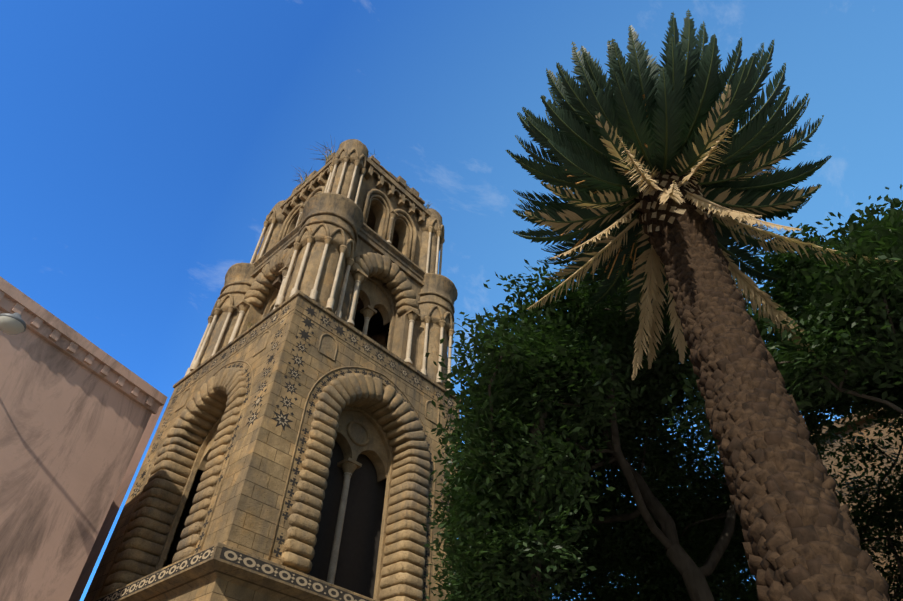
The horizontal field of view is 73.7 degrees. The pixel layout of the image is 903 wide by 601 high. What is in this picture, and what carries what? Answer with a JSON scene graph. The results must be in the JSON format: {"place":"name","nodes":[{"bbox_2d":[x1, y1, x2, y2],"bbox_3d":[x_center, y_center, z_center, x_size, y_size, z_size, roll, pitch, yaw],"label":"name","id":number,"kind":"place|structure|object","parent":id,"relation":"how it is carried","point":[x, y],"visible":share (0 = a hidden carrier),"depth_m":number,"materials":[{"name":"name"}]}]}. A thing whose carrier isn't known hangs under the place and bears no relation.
{"place":"outdoors","nodes":[
{"label":"outdoors","id":0,"kind":"place"},
{"bbox_2d":[0,276,167,600],"bbox_3d":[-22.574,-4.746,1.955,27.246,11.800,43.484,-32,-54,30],"label":"building","id":1,"kind":"structure","parent":0,"point":[79,415],"depth_m":11.69,"materials":[{"name":"pink paint"}]},
{"bbox_2d":[0,313,25,334],"bbox_3d":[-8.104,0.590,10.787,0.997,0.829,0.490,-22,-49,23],"label":"street lamp","id":2,"kind":"object","parent":1,"relation":"attached to","point":[13,324],"visible":1,"depth_m":10.65,"materials":[{"name":"metal"}]},
{"bbox_2d":[0,0,902,600],"label":"sky","id":3,"kind":"structure","parent":0,"point":[147,147],"materials":[{"name":"blue"}]},
{"bbox_2d":[421,184,902,600],"bbox_3d":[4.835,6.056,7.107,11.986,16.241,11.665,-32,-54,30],"label":"tree","id":4,"kind":"object","parent":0,"point":[829,314],"depth_m":9.20,"materials":[{"name":"green plant"}]},
{"bbox_2d":[506,9,896,600],"bbox_3d":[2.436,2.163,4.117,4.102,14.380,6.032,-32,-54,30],"label":"palm","id":5,"kind":"object","parent":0,"point":[567,143],"depth_m":7.49,"materials":[{"name":"green plant"}]},
{"label":"ground","id":6,"kind":"structure","parent":0,"visible":0},
{"bbox_2d":[84,139,460,600],"bbox_3d":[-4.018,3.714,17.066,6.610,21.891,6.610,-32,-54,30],"label":"campanile","id":7,"kind":"structure","parent":6,"relation":"on","point":[292,451],"depth_m":14.88,"materials":[{"name":"stone"}]},
{"bbox_2d":[811,404,902,600],"bbox_3d":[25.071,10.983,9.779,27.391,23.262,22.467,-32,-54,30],"label":"building","id":8,"kind":"structure","parent":6,"relation":"on","point":[873,426],"depth_m":15.16,"materials":[{"name":"stone"}]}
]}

